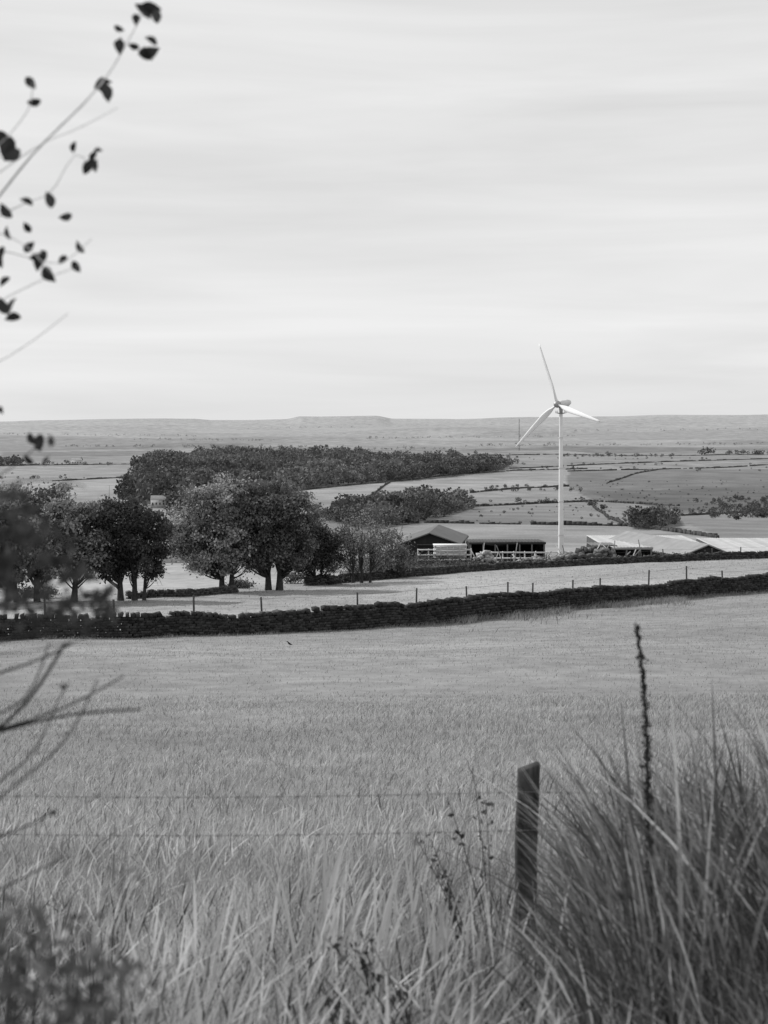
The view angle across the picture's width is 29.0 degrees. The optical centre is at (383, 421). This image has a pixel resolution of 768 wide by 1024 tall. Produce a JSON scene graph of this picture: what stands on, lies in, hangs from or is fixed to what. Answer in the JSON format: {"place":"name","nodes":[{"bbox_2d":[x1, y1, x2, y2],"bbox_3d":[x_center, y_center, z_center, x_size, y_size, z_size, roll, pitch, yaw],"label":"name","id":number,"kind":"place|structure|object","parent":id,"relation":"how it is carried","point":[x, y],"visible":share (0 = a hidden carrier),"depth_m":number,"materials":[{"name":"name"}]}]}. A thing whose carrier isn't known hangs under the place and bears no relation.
{"place":"outdoors","nodes":[
{"label":"outdoors","id":0,"kind":"place"},
{"bbox_2d":[0,414,767,1023],"bbox_3d":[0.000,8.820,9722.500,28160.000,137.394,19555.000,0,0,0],"label":"ground","id":1,"kind":"structure","parent":0,"point":[626,436],"depth_m":65.19,"materials":[{"name":"grey plant"}]},
{"bbox_2d":[0,508,9,562],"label":"sycamore tree","id":2,"kind":"object","parent":1,"relation":"on","point":[5,527],"visible":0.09,"depth_m":98.86,"materials":[{"name":"grey plant"}]},
{"bbox_2d":[0,472,120,601],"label":"sycamore tree","id":3,"kind":"object","parent":1,"relation":"on","point":[65,511],"visible":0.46,"depth_m":100.00,"materials":[{"name":"grey plant"}]},
{"bbox_2d":[71,457,82,464],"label":"stone cottage","id":4,"kind":"structure","parent":1,"relation":"on","point":[78,461],"depth_m":1969.84,"materials":[{"name":"white stone"}]},
{"bbox_2d":[0,854,158,1023],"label":"bramble bush","id":5,"kind":"object","parent":1,"relation":"on","point":[12,984],"visible":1,"depth_m":2.04,"materials":[{"name":"grey plant"}]},
{"bbox_2d":[0,1,161,889],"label":"hawthorn sapling","id":6,"kind":"object","parent":1,"relation":"on","point":[14,532],"visible":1,"depth_m":2.65,"materials":[{"name":"black plant"}]},
{"bbox_2d":[73,488,180,600],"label":"oak tree","id":7,"kind":"object","parent":1,"relation":"on","point":[133,555],"visible":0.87,"depth_m":101.21,"materials":[{"name":"black plant"}]},
{"bbox_2d":[150,493,166,507],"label":"stone cottage","id":8,"kind":"structure","parent":1,"relation":"on","point":[157,501],"depth_m":883.50,"materials":[{"name":"white stone"}]},
{"bbox_2d":[159,530,189,562],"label":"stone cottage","id":9,"kind":"structure","parent":1,"relation":"on","point":[169,561],"depth_m":203.69,"materials":[{"name":"grey stone"}]},
{"bbox_2d":[125,585,238,598],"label":"dry stone wall","id":10,"kind":"structure","parent":1,"relation":"on","point":[187,592],"depth_m":106.78,"materials":[{"name":"grey stone"}]},
{"bbox_2d":[160,470,271,586],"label":"ash tree","id":11,"kind":"object","parent":1,"relation":"on","point":[212,550],"visible":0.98,"depth_m":111.92,"materials":[{"name":"grey plant"}]},
{"bbox_2d":[8,550,500,597],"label":"hedge bushes","id":12,"kind":"object","parent":1,"relation":"on","point":[247,584],"visible":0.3,"depth_m":124.69,"materials":[{"name":"black plant"}]},
{"bbox_2d":[227,476,327,589],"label":"oak tree","id":13,"kind":"object","parent":1,"relation":"on","point":[280,518],"visible":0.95,"depth_m":112.64,"materials":[{"name":"black plant"}]},
{"bbox_2d":[113,444,513,510],"bbox_3d":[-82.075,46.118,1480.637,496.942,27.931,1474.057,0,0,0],"label":"woodland","id":14,"kind":"object","parent":1,"relation":"on","point":[169,473],"visible":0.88,"depth_m":1487.97,"materials":[{"name":"plant"}]},
{"bbox_2d":[291,509,353,584],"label":"hawthorn tree","id":15,"kind":"object","parent":1,"relation":"on","point":[330,543],"visible":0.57,"depth_m":120.39,"materials":[{"name":"black plant"}]},
{"bbox_2d":[320,988,350,1023],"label":"thistle stem","id":16,"kind":"object","parent":1,"relation":"on","point":[334,1016],"visible":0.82,"depth_m":4.95,"materials":[{"name":"grey plant"}]},
{"bbox_2d":[325,931,410,1023],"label":"thistle stem","id":17,"kind":"object","parent":1,"relation":"on","point":[335,946],"visible":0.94,"depth_m":5.25,"materials":[{"name":"black plant"}]},
{"bbox_2d":[332,503,405,582],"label":"ash tree","id":18,"kind":"object","parent":1,"relation":"on","point":[362,546],"visible":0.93,"depth_m":122.77,"materials":[{"name":"grey plant"}]},
{"bbox_2d":[0,761,762,966],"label":"barbed wire fence","id":19,"kind":"object","parent":1,"relation":"on","point":[532,771],"visible":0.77,"depth_m":8.15,"materials":[{"name":"metal"}]},
{"bbox_2d":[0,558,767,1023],"bbox_3d":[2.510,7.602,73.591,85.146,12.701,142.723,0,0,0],"label":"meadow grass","id":20,"kind":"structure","parent":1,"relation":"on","point":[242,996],"depth_m":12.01,"materials":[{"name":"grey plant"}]},
{"bbox_2d":[0,572,767,639],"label":"dry stone wall","id":21,"kind":"structure","parent":1,"relation":"on","point":[317,619],"depth_m":74.04,"materials":[{"name":"grey stone"}]},
{"bbox_2d":[0,446,767,502],"bbox_3d":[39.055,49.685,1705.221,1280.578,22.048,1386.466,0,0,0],"label":"distant hedgerow trees","id":22,"kind":"object","parent":1,"relation":"on","point":[13,460],"visible":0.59,"depth_m":1956.16,"materials":[{"name":"plant"}]},
{"bbox_2d":[4,426,763,449],"bbox_3d":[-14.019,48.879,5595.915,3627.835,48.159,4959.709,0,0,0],"label":"distant trees","id":23,"kind":"object","parent":1,"relation":"on","point":[377,437],"visible":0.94,"depth_m":4137.69,"materials":[{"name":"black plant"}]},
{"bbox_2d":[5,453,767,537],"bbox_3d":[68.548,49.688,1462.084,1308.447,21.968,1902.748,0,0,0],"label":"field boundary wall","id":24,"kind":"structure","parent":1,"relation":"on","point":[677,530],"depth_m":1177.47,"materials":[{"name":"black stone"}]},
{"bbox_2d":[368,525,419,577],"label":"hawthorn tree","id":25,"kind":"object","parent":1,"relation":"on","point":[401,552],"visible":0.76,"depth_m":127.53,"materials":[{"name":"grey plant"}]},
{"bbox_2d":[22,566,767,615],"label":"wire fence","id":26,"kind":"object","parent":1,"relation":"on","point":[113,600],"visible":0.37,"depth_m":77.36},
{"bbox_2d":[314,484,476,525],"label":"woodland","id":27,"kind":"object","parent":1,"relation":"on","point":[408,505],"visible":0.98,"depth_m":728.90,"materials":[{"name":"plant"}]},
{"bbox_2d":[401,525,468,565],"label":"barn","id":28,"kind":"structure","parent":1,"relation":"on","point":[428,538],"depth_m":168.00,"materials":[{"name":"grey metal"}]},
{"bbox_2d":[417,544,437,564],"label":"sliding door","id":29,"kind":"structure","parent":28,"relation":"in","point":[420,546],"depth_m":167.92,"materials":[{"name":"black metal"}]},
{"bbox_2d":[422,544,466,561],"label":"livestock trailer","id":30,"kind":"object","parent":1,"relation":"on","point":[452,551],"visible":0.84,"depth_m":149.10,"materials":[{"name":"white paint"}]},
{"bbox_2d":[417,548,471,565],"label":"white rail fence","id":31,"kind":"object","parent":1,"relation":"on","point":[428,550],"visible":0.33,"depth_m":152.12,"materials":[{"name":"paint"}]},
{"bbox_2d":[416,833,475,981],"bbox_3d":[0.302,2.371,7.047,0.308,0.816,0.172,0,0,0],"label":"thistle stem","id":32,"kind":"object","parent":1,"relation":"on","point":[450,907],"visible":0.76,"depth_m":7.05,"materials":[{"name":"black plant"}]},
{"bbox_2d":[144,480,767,525],"bbox_3d":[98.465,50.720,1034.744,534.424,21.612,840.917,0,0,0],"label":"hillside scrub","id":33,"kind":"object","parent":1,"relation":"on","point":[753,507],"visible":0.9,"depth_m":915.28,"materials":[{"name":"black plant"}]},
{"bbox_2d":[446,765,496,987],"bbox_3d":[0.447,2.282,7.477,0.268,1.131,0.138,0,0,28],"label":"thistle stem","id":34,"kind":"object","parent":1,"relation":"on","point":[457,832],"visible":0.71,"depth_m":7.45,"materials":[{"name":"grey plant"}]},
{"bbox_2d":[473,550,498,563],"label":"rubble heap","id":35,"kind":"object","parent":1,"relation":"on","point":[488,556],"visible":0.43,"depth_m":142.32,"materials":[{"name":"grey stone"}]},
{"bbox_2d":[466,539,545,562],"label":"cattle shed","id":36,"kind":"structure","parent":1,"relation":"on","point":[509,545],"depth_m":172.84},
{"bbox_2d":[480,551,557,560],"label":"white rail fence","id":37,"kind":"object","parent":1,"relation":"on","point":[524,552],"visible":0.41,"depth_m":151.70,"materials":[{"name":"paint"}]},
{"bbox_2d":[515,555,549,562],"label":"rubble heap","id":38,"kind":"object","parent":1,"relation":"on","point":[536,558],"visible":0.27,"depth_m":142.41,"materials":[{"name":"grey stone"}]},
{"bbox_2d":[303,551,767,585],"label":"dry stone wall","id":39,"kind":"structure","parent":1,"relation":"on","point":[451,569],"depth_m":139.20,"materials":[{"name":"grey stone"}]},
{"bbox_2d":[470,540,641,561],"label":"scrap poles","id":40,"kind":"object","parent":1,"relation":"on","point":[559,551],"visible":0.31,"depth_m":146.41,"materials":[{"name":"grey wood"}]},
{"bbox_2d":[515,344,600,554],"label":"wind turbine","id":41,"kind":"object","parent":1,"relation":"on","point":[561,405],"visible":0.98,"depth_m":149.82,"materials":[{"name":"white paint"}]},
{"bbox_2d":[550,551,584,561],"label":"rubble heap","id":42,"kind":"object","parent":1,"relation":"on","point":[566,555],"visible":0.28,"depth_m":141.92,"materials":[{"name":"grey stone"}]},
{"bbox_2d":[435,550,706,565],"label":"farmyard nettles","id":43,"kind":"object","parent":1,"relation":"on","point":[475,560],"visible":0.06,"depth_m":142.15,"materials":[{"name":"grey plant"}]},
{"bbox_2d":[379,664,767,1023],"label":"tall grass tussock","id":44,"kind":"object","parent":1,"relation":"on","point":[717,872],"depth_m":4.89,"materials":[{"name":"plant"}]},
{"bbox_2d":[575,546,595,553],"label":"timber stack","id":45,"kind":"object","parent":1,"relation":"on","point":[584,550],"visible":0.17,"depth_m":145.53,"materials":[{"name":"grey wood"}]},
{"bbox_2d":[569,553,604,559],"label":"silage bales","id":46,"kind":"object","parent":1,"relation":"on","point":[587,556],"visible":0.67,"depth_m":141.31,"materials":[{"name":"grey plastic"}]},
{"bbox_2d":[445,547,746,565],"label":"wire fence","id":47,"kind":"object","parent":1,"relation":"on","point":[578,555],"visible":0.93,"depth_m":141.44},
{"bbox_2d":[586,542,616,550],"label":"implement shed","id":48,"kind":"structure","parent":1,"relation":"on","point":[596,545],"depth_m":158.94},
{"bbox_2d":[590,547,621,557],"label":"rubble heap","id":49,"kind":"object","parent":1,"relation":"on","point":[605,552],"visible":0.2,"depth_m":143.59,"materials":[{"name":"grey stone"}]},
{"bbox_2d":[608,546,652,556],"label":"implement shed","id":50,"kind":"structure","parent":1,"relation":"on","point":[646,550],"depth_m":157.53,"materials":[{"name":"black metal"}]},
{"bbox_2d":[586,535,698,545],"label":"livestock barn","id":51,"kind":"structure","parent":1,"relation":"on","point":[598,538],"depth_m":192.72,"materials":[{"name":"grey metal"}]},
{"bbox_2d":[634,622,666,1020],"bbox_3d":[0.904,1.518,4.998,0.134,1.687,0.071,0,0,0],"label":"dock seed stalk","id":52,"kind":"object","parent":1,"relation":"on","point":[646,752],"visible":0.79,"depth_m":5.00,"materials":[{"name":"black plant"}]},
{"bbox_2d":[621,505,682,528],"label":"woodland","id":53,"kind":"object","parent":1,"relation":"on","point":[647,517],"visible":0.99,"depth_m":622.79,"materials":[{"name":"black plant"}]},
{"bbox_2d":[609,531,726,555],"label":"barn","id":54,"kind":"structure","parent":1,"relation":"on","point":[667,545],"depth_m":178.56,"materials":[{"name":"grey metal"}]},
{"bbox_2d":[696,538,767,552],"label":"livestock barn","id":55,"kind":"structure","parent":1,"relation":"on","point":[750,544],"depth_m":194.61,"materials":[{"name":"grey metal"}]},
{"bbox_2d":[0,0,767,421],"label":"sky","id":56,"kind":"structure","parent":0,"point":[291,208],"materials":[{"name":"white"}]}
]}

